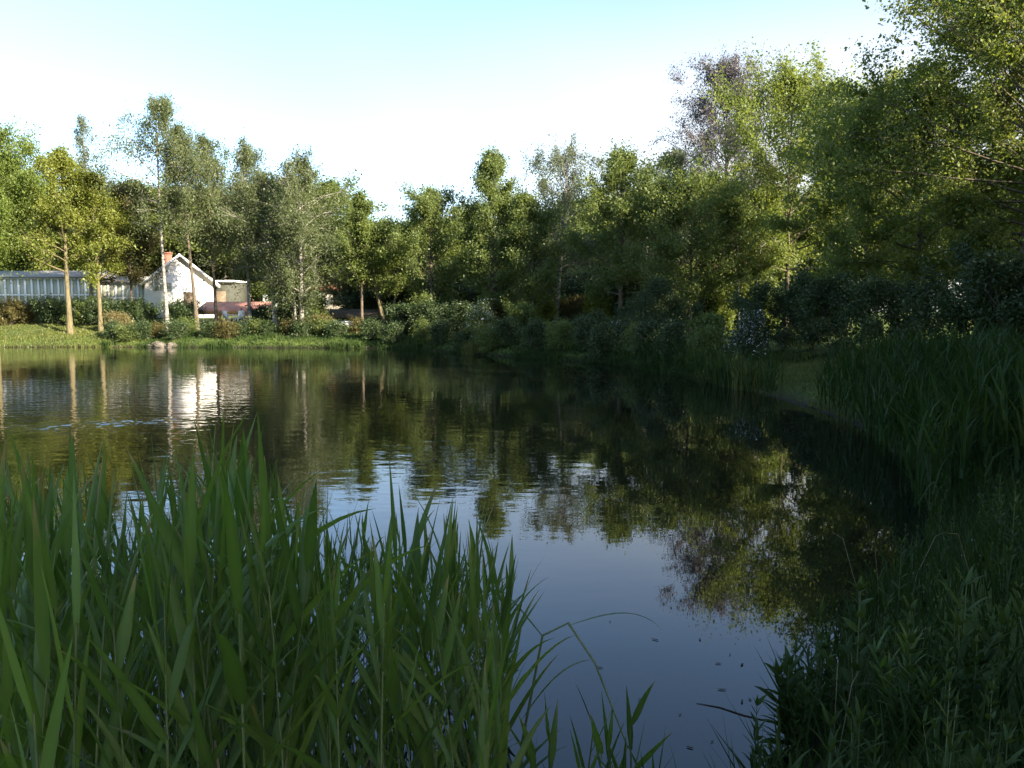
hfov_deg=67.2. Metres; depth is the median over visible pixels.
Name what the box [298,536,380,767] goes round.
reed
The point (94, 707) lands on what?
reed
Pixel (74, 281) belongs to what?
window
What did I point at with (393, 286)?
multi stemmed tree
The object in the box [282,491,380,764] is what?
reed
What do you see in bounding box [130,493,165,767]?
reed
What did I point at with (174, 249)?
poplar tree
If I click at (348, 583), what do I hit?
reed
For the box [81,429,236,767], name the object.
reed
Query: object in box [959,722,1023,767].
weed plant
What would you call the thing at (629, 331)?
bank shrub
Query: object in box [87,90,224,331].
birch tree
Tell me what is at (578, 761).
reed shoot
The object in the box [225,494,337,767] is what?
reed
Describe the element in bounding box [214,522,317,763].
reed
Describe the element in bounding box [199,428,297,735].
reed
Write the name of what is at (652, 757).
reed shoot
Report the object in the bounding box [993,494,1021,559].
weed plant
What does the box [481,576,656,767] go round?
bent reed
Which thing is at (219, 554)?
reed
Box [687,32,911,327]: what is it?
oak tree
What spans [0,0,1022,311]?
sky
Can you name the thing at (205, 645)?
reed
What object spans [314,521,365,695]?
reed
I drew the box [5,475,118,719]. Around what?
reed
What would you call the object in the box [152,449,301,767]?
reed
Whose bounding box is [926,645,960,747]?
weed plant
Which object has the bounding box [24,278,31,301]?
window
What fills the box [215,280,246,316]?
annexe
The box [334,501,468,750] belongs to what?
reed
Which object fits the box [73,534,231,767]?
reed
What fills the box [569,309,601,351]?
bank shrub
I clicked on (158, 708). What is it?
reed
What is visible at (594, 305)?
shrub
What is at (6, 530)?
reed
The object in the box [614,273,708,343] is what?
shrub
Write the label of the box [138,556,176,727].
reed
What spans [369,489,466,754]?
reed
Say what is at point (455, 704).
reed
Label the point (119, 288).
window
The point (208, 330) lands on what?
bank shrub
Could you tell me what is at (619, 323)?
blossom shrub
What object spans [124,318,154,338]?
bank shrub
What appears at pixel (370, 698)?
reed
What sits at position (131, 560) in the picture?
reed
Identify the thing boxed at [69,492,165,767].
reed
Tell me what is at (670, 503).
water
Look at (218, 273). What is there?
birch tree
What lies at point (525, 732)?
reed shoot
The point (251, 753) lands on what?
reed
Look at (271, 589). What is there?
reed
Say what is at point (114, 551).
reed
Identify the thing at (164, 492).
reed
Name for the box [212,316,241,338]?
bank shrub
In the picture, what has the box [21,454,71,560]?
reed
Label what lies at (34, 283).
window
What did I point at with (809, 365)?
grass
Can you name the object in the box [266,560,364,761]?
reed
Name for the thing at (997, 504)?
weed plant
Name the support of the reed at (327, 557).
in the water at (670, 503)
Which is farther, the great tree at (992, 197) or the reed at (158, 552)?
the great tree at (992, 197)
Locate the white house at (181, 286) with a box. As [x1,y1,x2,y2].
[139,252,219,317]
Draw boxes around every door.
[183,292,193,315]
[216,291,225,315]
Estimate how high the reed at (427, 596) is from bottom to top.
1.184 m
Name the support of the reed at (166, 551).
in the water at (670, 503)
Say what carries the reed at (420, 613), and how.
on the ground at (822, 348)
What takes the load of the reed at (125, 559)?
on the ground at (822, 348)
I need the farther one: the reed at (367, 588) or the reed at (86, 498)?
the reed at (86, 498)
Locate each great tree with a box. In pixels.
[777,0,1023,298]
[892,4,1023,262]
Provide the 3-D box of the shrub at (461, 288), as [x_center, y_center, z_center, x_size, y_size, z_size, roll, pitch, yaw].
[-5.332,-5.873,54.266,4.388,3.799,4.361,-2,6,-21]
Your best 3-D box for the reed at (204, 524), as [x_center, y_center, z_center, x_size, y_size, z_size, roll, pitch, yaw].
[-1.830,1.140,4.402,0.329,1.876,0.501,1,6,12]
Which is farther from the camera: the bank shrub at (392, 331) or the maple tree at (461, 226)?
the maple tree at (461, 226)
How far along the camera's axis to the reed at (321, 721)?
2.19 m
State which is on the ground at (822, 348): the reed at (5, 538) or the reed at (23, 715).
the reed at (23, 715)
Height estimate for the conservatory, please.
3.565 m
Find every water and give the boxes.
[0,347,943,767]
[0,416,197,433]
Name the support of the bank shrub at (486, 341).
on the ground at (822, 348)
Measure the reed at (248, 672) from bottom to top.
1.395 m
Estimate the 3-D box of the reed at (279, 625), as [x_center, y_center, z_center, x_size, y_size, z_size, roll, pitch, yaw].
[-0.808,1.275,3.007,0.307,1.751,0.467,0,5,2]
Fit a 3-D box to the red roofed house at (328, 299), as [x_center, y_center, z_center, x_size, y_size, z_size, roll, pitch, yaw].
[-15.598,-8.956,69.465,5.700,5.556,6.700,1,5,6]
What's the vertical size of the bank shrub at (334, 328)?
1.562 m
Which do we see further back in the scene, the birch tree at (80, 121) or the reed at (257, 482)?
the birch tree at (80, 121)
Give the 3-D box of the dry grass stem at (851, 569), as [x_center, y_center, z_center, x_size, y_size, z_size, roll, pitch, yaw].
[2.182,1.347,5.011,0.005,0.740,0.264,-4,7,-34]
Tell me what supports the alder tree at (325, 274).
on the ground at (822, 348)
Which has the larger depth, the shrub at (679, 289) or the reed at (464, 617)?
the shrub at (679, 289)
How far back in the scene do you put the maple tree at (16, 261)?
68.67 m
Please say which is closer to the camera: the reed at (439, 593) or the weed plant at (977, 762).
the weed plant at (977, 762)
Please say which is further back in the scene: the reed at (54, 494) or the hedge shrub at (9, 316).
the hedge shrub at (9, 316)
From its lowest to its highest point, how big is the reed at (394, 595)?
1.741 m
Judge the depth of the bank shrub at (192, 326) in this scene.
48.82 m
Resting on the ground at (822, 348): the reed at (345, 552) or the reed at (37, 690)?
the reed at (37, 690)
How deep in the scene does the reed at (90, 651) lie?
3.35 m
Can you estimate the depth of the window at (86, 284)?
59.54 m
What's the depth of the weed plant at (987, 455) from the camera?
7.87 m
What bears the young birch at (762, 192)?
on the ground at (822, 348)
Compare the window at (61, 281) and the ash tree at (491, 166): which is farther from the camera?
the window at (61, 281)
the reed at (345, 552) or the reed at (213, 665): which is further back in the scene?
the reed at (345, 552)
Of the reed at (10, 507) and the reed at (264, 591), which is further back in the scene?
the reed at (10, 507)
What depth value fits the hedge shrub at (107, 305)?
51.55 m
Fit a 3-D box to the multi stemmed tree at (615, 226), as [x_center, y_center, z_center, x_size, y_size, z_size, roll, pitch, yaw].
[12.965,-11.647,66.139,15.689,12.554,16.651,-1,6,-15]
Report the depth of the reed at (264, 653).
1.95 m
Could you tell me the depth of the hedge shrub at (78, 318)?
52.12 m
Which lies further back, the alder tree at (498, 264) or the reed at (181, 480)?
the alder tree at (498, 264)
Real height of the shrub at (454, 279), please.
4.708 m
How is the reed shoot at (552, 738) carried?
in the water at (670, 503)
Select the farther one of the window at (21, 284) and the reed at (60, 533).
the window at (21, 284)
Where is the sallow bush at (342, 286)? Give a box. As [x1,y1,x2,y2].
[322,264,359,308]
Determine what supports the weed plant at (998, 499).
on the ground at (822, 348)
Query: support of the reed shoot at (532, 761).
in the water at (670, 503)
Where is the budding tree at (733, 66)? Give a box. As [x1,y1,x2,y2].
[643,41,796,250]
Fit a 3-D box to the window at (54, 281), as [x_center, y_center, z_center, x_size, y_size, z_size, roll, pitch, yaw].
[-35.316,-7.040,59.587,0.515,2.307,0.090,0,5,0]
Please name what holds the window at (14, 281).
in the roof
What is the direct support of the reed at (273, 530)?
in the water at (670, 503)
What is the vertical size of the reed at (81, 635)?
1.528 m
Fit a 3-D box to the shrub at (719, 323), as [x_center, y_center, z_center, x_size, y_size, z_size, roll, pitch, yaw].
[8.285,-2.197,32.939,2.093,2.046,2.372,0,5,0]
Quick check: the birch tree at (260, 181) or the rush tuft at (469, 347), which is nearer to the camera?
the rush tuft at (469, 347)
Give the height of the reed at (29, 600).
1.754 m
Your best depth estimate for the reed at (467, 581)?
4.33 m
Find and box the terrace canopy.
[198,302,271,321]
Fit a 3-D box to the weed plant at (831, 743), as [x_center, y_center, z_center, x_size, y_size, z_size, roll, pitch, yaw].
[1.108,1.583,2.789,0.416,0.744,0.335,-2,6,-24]
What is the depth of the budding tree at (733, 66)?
50.13 m
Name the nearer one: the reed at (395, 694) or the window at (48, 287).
the reed at (395, 694)
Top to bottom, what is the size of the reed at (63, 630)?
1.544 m
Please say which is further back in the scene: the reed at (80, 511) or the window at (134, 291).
the window at (134, 291)
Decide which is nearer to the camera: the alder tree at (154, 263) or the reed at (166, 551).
the reed at (166, 551)
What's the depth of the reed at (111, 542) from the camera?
3.77 m
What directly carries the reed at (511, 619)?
in the water at (670, 503)
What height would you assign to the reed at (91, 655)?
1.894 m
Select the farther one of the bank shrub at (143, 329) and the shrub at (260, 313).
the shrub at (260, 313)
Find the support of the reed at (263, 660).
on the ground at (822, 348)
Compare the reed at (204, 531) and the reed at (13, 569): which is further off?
the reed at (204, 531)
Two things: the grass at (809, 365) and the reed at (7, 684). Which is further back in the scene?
the grass at (809, 365)
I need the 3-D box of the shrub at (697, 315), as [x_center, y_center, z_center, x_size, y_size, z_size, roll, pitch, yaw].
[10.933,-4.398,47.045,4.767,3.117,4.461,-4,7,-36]
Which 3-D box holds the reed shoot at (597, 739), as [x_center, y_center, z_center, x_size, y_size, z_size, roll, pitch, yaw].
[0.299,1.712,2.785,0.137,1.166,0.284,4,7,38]
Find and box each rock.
[150,341,165,347]
[165,342,177,347]
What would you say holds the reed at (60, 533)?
on the ground at (822, 348)
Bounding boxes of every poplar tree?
[157,186,229,279]
[468,192,513,271]
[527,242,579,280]
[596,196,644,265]
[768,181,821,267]
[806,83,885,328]
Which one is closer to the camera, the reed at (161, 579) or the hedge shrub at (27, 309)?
the reed at (161, 579)
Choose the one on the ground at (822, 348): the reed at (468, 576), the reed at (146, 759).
the reed at (146, 759)
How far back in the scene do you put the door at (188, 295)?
60.09 m
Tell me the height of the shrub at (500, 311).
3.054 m
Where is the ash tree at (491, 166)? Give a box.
[449,137,538,321]
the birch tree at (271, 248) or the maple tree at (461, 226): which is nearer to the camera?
the birch tree at (271, 248)
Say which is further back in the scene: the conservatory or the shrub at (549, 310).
the conservatory
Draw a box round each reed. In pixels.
[0,435,102,767]
[0,439,19,755]
[0,454,276,767]
[0,465,102,767]
[0,470,84,767]
[0,474,145,767]
[0,487,127,756]
[0,502,71,760]
[0,506,77,767]
[0,507,102,765]
[0,540,73,767]
[0,546,25,749]
[0,589,64,738]
[0,608,72,767]
[2,446,71,550]
[2,507,122,745]
[2,536,25,748]
[4,453,59,598]
[4,461,127,542]
[4,496,92,578]
[4,528,24,578]
[5,441,182,761]
[5,448,164,767]
[5,465,211,767]
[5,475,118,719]
[7,463,93,548]
[7,484,12,531]
[14,479,55,514]
[16,452,119,767]
[16,469,77,767]
[19,476,132,766]
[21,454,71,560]
[25,443,260,767]
[30,481,61,750]
[37,471,91,767]
[44,473,140,767]
[49,464,94,734]
[49,544,138,765]
[50,559,215,767]
[50,594,139,756]
[52,431,109,767]
[55,553,199,767]
[58,433,120,667]
[67,611,96,766]
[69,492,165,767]
[70,446,157,764]
[70,527,119,762]
[71,522,161,743]
[71,528,130,767]
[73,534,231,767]
[80,495,129,560]
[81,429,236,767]
[81,508,172,752]
[82,482,301,767]
[83,463,116,600]
[87,452,198,763]
[87,489,102,701]
[88,486,157,749]
[91,495,131,597]
[97,519,137,595]
[99,408,266,762]
[102,494,209,760]
[105,505,152,558]
[108,413,398,767]
[109,496,175,767]
[109,537,141,683]
[110,517,142,664]
[111,502,140,618]
[112,406,322,767]
[112,516,138,677]
[115,456,265,718]
[122,523,200,759]
[122,526,200,764]
[123,476,213,604]
[124,552,184,760]
[129,420,265,767]
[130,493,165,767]
[130,539,208,767]
[135,423,217,530]
[136,417,374,762]
[137,458,204,693]
[137,487,256,767]
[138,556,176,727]
[139,467,177,517]
[145,449,302,767]
[151,414,324,646]
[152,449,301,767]
[154,453,225,610]
[155,476,293,733]
[158,450,281,767]
[160,455,217,657]
[162,423,240,762]
[166,466,260,591]
[169,479,367,767]
[174,451,183,535]
[174,511,299,762]
[176,486,227,750]
[180,516,313,767]
[186,452,257,577]
[186,460,231,722]
[196,439,225,612]
[198,460,368,767]
[198,517,212,611]
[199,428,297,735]
[204,498,358,767]
[205,429,281,767]
[205,435,258,612]
[210,482,333,756]
[211,482,245,668]
[211,555,269,748]
[212,472,346,765]
[213,464,430,767]
[213,474,375,767]
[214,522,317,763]
[217,569,416,767]
[221,504,302,702]
[221,540,311,767]
[225,412,371,767]
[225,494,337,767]
[230,502,372,767]
[250,472,285,637]
[252,483,272,565]
[253,494,350,644]
[256,455,270,594]
[261,465,297,613]
[264,574,370,745]
[266,496,321,653]
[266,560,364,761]
[267,537,348,670]
[270,476,314,711]
[275,532,387,767]
[277,516,373,765]
[279,505,386,721]
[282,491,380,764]
[283,475,393,763]
[287,583,345,767]
[296,536,373,658]
[297,459,454,767]
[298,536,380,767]
[301,527,492,767]
[301,556,377,767]
[308,497,505,767]
[308,566,349,767]
[310,585,366,709]
[311,493,373,767]
[311,613,368,755]
[314,494,401,767]
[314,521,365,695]
[315,513,458,767]
[317,552,387,765]
[319,518,357,590]
[323,510,366,660]
[323,538,339,616]
[327,529,344,597]
[328,518,415,767]
[328,559,413,752]
[333,553,419,767]
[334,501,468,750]
[334,604,443,767]
[338,583,370,737]
[340,515,376,661]
[340,530,383,730]
[340,543,405,767]
[340,648,414,766]
[341,552,434,767]
[347,538,368,650]
[348,536,371,656]
[353,510,531,767]
[356,584,397,752]
[357,491,494,767]
[361,501,384,614]
[365,539,386,702]
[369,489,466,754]
[370,515,432,608]
[378,572,477,767]
[379,542,461,767]
[380,529,423,767]
[383,626,466,767]
[392,567,431,667]
[394,555,495,767]
[397,550,438,660]
[397,559,427,755]
[402,607,475,766]
[409,514,429,688]
[414,573,433,687]
[415,538,459,694]
[418,521,491,767]
[419,520,567,767]
[420,502,490,720]
[423,502,543,767]
[424,572,498,767]
[426,523,505,699]
[426,575,563,767]
[430,533,512,708]
[431,516,512,767]
[434,501,528,767]
[435,594,512,766]
[444,547,465,623]
[444,556,509,767]
[450,507,491,755]
[451,600,573,767]
[454,519,465,629]
[460,517,499,640]
[460,545,547,691]
[462,541,494,661]
[463,565,513,672]
[463,583,525,692]
[466,561,480,743]
[473,549,494,667]
[479,664,502,767]
[480,539,504,631]
[481,537,522,650]
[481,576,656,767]
[486,555,550,767]
[490,542,518,678]
[501,537,518,612]
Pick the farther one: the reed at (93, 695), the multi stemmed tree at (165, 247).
the multi stemmed tree at (165, 247)
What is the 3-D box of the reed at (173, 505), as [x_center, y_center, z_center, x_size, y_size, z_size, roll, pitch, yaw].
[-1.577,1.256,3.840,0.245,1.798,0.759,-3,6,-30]
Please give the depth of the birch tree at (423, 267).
56.02 m
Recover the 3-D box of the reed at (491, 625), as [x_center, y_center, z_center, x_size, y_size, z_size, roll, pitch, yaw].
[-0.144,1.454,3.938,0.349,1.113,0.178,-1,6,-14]
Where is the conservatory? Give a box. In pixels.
[100,277,146,317]
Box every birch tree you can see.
[18,211,109,270]
[59,112,119,295]
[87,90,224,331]
[101,238,160,275]
[140,116,229,330]
[161,125,247,321]
[179,208,253,280]
[199,127,278,323]
[206,162,316,327]
[237,143,352,336]
[244,203,318,319]
[395,249,448,280]
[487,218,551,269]
[509,132,611,325]
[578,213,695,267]
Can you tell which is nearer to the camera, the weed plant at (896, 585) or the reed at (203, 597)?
the reed at (203, 597)
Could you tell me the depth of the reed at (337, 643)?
2.93 m
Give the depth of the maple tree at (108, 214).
48.76 m
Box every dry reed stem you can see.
[82,747,90,767]
[214,740,219,767]
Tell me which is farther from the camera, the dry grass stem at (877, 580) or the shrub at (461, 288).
the shrub at (461, 288)
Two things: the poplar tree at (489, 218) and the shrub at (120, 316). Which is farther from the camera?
the poplar tree at (489, 218)
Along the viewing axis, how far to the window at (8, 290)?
59.54 m
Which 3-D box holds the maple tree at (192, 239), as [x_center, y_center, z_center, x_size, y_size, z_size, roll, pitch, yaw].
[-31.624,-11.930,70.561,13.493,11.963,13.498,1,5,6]
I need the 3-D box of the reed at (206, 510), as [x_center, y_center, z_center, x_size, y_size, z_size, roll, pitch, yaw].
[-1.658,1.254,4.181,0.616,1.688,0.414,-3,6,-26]
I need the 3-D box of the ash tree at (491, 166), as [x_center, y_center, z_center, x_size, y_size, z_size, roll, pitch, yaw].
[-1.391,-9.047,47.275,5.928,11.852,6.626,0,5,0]
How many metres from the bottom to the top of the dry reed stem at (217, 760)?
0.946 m
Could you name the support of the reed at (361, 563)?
in the water at (670, 503)
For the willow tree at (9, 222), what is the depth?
46.97 m
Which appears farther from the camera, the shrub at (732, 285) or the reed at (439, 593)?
the shrub at (732, 285)
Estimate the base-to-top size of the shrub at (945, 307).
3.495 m
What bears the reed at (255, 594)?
on the ground at (822, 348)
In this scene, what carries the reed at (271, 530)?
in the water at (670, 503)
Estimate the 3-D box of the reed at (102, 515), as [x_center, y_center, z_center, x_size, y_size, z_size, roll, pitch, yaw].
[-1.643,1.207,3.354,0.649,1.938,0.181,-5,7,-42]
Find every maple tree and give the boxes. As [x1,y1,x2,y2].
[0,139,147,333]
[3,196,73,270]
[44,161,141,331]
[90,192,217,275]
[253,168,398,270]
[312,246,374,276]
[333,180,395,323]
[441,199,482,261]
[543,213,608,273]
[554,135,687,316]
[604,145,796,332]
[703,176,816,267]
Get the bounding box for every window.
[0,278,5,302]
[4,278,11,300]
[11,278,18,300]
[18,278,25,303]
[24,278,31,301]
[31,278,38,299]
[38,278,45,302]
[44,278,51,297]
[51,278,58,300]
[58,278,65,302]
[69,278,72,307]
[71,278,78,307]
[78,278,85,300]
[85,278,88,298]
[100,283,107,301]
[108,283,115,304]
[115,283,122,304]
[122,283,129,302]
[132,283,137,305]
[137,283,144,307]
[153,279,162,291]
[166,282,171,289]
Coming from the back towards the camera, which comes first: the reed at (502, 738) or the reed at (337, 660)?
the reed at (337, 660)
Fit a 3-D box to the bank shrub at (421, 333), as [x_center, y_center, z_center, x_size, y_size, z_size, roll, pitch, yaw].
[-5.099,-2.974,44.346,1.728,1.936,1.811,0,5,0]
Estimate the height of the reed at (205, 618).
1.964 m
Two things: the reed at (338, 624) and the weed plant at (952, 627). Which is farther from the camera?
the weed plant at (952, 627)
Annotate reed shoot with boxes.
[503,692,557,767]
[507,715,536,767]
[530,743,535,767]
[542,732,603,767]
[570,685,618,767]
[590,713,623,767]
[592,683,670,767]
[596,691,626,767]
[609,738,625,767]
[640,728,665,767]
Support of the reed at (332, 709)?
on the ground at (822, 348)
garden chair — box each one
[222,311,233,321]
[234,311,244,322]
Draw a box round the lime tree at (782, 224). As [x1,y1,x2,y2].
[740,74,988,326]
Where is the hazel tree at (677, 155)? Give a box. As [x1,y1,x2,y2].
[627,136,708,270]
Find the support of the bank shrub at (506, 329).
on the ground at (822, 348)
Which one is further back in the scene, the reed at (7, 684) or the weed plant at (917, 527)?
the weed plant at (917, 527)
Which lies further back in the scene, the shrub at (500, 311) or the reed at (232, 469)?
the shrub at (500, 311)
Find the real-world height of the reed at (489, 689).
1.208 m
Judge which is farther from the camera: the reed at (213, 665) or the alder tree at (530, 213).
the alder tree at (530, 213)
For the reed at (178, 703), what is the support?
on the ground at (822, 348)
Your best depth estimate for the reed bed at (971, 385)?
10.69 m
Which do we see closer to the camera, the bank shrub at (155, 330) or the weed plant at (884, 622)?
the weed plant at (884, 622)
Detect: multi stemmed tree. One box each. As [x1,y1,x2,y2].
[25,178,181,276]
[129,178,341,301]
[336,216,468,274]
[338,211,446,325]
[568,263,612,283]
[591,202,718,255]
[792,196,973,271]
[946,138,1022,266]
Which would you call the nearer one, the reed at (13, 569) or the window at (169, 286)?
the reed at (13, 569)
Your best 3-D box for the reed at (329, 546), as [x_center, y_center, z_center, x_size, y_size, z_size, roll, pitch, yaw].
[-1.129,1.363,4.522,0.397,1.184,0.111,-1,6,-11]
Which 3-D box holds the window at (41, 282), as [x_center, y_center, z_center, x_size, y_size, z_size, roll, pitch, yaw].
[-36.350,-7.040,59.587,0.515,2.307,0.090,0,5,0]
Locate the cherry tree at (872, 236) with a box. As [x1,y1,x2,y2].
[759,32,1023,343]
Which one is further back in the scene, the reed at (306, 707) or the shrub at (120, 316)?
the shrub at (120, 316)
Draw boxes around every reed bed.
[606,334,790,396]
[813,317,1023,518]
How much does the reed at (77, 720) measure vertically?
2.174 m
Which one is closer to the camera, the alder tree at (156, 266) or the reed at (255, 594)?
the reed at (255, 594)
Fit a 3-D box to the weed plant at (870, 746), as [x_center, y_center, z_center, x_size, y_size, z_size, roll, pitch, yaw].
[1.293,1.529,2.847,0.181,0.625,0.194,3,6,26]
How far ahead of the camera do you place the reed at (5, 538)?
3.91 m
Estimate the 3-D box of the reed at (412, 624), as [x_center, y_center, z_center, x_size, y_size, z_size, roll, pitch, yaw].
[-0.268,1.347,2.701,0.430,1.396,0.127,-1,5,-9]
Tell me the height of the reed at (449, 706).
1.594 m
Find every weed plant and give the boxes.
[742,694,786,767]
[755,646,821,749]
[763,725,845,767]
[787,677,811,760]
[790,596,837,733]
[794,656,812,725]
[814,576,878,728]
[816,693,889,767]
[832,715,866,767]
[836,715,882,767]
[842,583,863,645]
[860,596,913,677]
[864,613,920,696]
[865,622,948,738]
[876,536,907,621]
[880,618,920,660]
[884,595,927,694]
[884,631,940,748]
[889,523,916,565]
[906,525,929,569]
[909,666,973,767]
[923,482,947,523]
[924,566,1020,708]
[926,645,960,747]
[927,598,973,699]
[943,515,960,556]
[948,626,1016,719]
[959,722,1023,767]
[963,680,1003,767]
[970,684,1010,750]
[975,454,1002,502]
[975,595,996,647]
[976,473,1003,543]
[976,492,996,539]
[981,421,1012,481]
[985,487,1009,523]
[990,708,1023,767]
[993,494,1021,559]
[998,481,1023,569]
[1002,591,1023,702]
[1003,719,1023,767]
[1012,581,1023,605]
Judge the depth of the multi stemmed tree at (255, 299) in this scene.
66.14 m
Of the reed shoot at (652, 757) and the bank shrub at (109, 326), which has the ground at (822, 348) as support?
the bank shrub at (109, 326)
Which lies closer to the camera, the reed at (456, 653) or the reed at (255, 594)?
the reed at (255, 594)
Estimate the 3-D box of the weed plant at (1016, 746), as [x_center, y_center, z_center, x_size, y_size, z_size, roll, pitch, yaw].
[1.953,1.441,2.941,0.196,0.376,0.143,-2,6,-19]
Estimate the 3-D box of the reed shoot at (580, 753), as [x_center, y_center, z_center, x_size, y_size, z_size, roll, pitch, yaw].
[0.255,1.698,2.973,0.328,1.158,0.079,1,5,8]
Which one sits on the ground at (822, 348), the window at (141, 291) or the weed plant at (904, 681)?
the weed plant at (904, 681)
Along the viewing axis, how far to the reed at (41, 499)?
4.53 m
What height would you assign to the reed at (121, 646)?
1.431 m
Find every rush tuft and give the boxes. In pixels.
[458,337,482,354]
[697,347,738,376]
[710,351,757,388]
[726,357,782,391]
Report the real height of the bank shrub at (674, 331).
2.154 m
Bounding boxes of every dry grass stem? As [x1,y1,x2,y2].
[833,532,860,621]
[833,664,837,754]
[839,673,857,749]
[851,654,853,709]
[871,544,878,616]
[912,532,943,596]
[951,533,974,628]
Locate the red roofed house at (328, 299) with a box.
[295,254,342,312]
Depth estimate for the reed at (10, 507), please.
4.59 m
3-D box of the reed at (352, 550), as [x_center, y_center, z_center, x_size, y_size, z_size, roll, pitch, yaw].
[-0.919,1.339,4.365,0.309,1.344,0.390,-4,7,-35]
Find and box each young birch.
[703,196,766,328]
[728,180,794,283]
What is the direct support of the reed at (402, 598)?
in the water at (670, 503)
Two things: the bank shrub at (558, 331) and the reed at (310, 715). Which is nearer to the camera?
the reed at (310, 715)
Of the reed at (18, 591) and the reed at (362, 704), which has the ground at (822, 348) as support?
the reed at (362, 704)
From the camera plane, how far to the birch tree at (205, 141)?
50.32 m
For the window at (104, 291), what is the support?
in the conservatory
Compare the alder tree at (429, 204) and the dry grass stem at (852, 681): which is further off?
the alder tree at (429, 204)
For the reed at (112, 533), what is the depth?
4.90 m
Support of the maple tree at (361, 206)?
on the ground at (822, 348)
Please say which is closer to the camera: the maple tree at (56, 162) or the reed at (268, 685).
the reed at (268, 685)
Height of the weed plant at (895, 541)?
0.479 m
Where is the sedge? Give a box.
[101,338,863,412]
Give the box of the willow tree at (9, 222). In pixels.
[0,108,58,288]
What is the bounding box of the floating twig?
[697,703,762,719]
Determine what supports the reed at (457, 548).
in the water at (670, 503)
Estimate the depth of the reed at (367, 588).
3.07 m
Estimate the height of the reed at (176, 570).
1.906 m
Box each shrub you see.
[0,293,32,325]
[5,294,46,323]
[25,292,75,323]
[61,293,101,325]
[78,292,131,325]
[95,317,122,336]
[103,309,133,327]
[110,322,140,340]
[114,294,162,323]
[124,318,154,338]
[147,319,166,337]
[156,297,209,323]
[159,317,192,338]
[175,315,199,333]
[195,318,221,336]
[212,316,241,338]
[228,318,254,336]
[244,316,264,333]
[245,301,272,322]
[255,319,277,335]
[268,294,298,325]
[278,316,309,334]
[287,316,316,337]
[297,290,334,323]
[309,311,337,331]
[309,316,334,333]
[323,316,351,336]
[326,287,392,320]
[344,276,417,308]
[348,316,363,332]
[355,318,384,339]
[362,315,382,325]
[377,319,406,343]
[380,301,413,333]
[387,269,464,316]
[403,296,441,332]
[408,316,436,344]
[415,275,468,300]
[424,267,465,286]
[424,315,460,345]
[436,298,473,335]
[443,272,522,322]
[449,327,473,351]
[456,274,520,303]
[460,297,497,345]
[470,323,501,353]
[484,291,524,323]
[489,314,522,345]
[498,294,542,335]
[513,314,554,350]
[523,291,560,328]
[535,266,612,317]
[542,316,576,350]
[554,294,585,323]
[563,306,618,331]
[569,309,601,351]
[580,291,616,319]
[582,317,622,362]
[597,265,682,317]
[607,316,630,339]
[610,291,653,322]
[614,273,708,343]
[616,318,642,355]
[624,313,666,361]
[631,270,718,311]
[640,257,735,287]
[653,313,691,364]
[667,278,709,325]
[680,298,735,328]
[681,310,730,347]
[685,317,729,363]
[692,269,764,325]
[702,282,743,330]
[719,306,775,359]
[722,269,824,350]
[730,277,784,328]
[731,275,784,323]
[750,260,814,324]
[773,267,854,349]
[779,254,854,320]
[785,264,890,358]
[827,252,956,367]
[892,244,1010,348]
[935,231,1023,344]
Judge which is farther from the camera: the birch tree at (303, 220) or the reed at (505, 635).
the birch tree at (303, 220)
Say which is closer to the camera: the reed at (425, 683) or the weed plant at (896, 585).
the reed at (425, 683)
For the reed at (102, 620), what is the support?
on the ground at (822, 348)
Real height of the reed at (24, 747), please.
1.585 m
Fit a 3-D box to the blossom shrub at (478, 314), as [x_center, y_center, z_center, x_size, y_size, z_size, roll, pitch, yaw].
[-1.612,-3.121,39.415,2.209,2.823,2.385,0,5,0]
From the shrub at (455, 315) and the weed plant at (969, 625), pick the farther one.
the shrub at (455, 315)
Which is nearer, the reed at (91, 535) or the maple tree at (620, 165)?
the reed at (91, 535)
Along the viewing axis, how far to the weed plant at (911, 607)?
3.89 m
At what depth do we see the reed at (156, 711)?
2.83 m
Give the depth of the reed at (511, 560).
3.75 m
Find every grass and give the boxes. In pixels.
[0,323,164,346]
[135,324,832,374]
[494,400,1023,767]
[681,351,886,422]
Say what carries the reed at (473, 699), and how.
on the ground at (822, 348)
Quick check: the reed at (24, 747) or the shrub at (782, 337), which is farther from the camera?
the shrub at (782, 337)
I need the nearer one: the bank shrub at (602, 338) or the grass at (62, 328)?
the bank shrub at (602, 338)
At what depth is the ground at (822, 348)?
15.81 m
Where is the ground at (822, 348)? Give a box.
[0,312,1023,767]
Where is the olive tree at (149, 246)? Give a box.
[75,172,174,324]
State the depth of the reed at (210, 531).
3.40 m
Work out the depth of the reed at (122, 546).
3.15 m
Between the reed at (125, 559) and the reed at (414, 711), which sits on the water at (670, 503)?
the reed at (414, 711)
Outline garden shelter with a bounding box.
[329,309,386,324]
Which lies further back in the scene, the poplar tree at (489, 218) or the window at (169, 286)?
the poplar tree at (489, 218)
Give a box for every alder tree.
[0,162,54,270]
[45,172,201,276]
[59,181,213,276]
[169,171,343,302]
[241,177,380,303]
[286,214,355,288]
[357,176,477,306]
[444,255,496,282]
[455,237,543,273]
[491,188,591,313]
[532,196,606,270]
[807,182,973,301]
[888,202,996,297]
[988,136,1023,262]

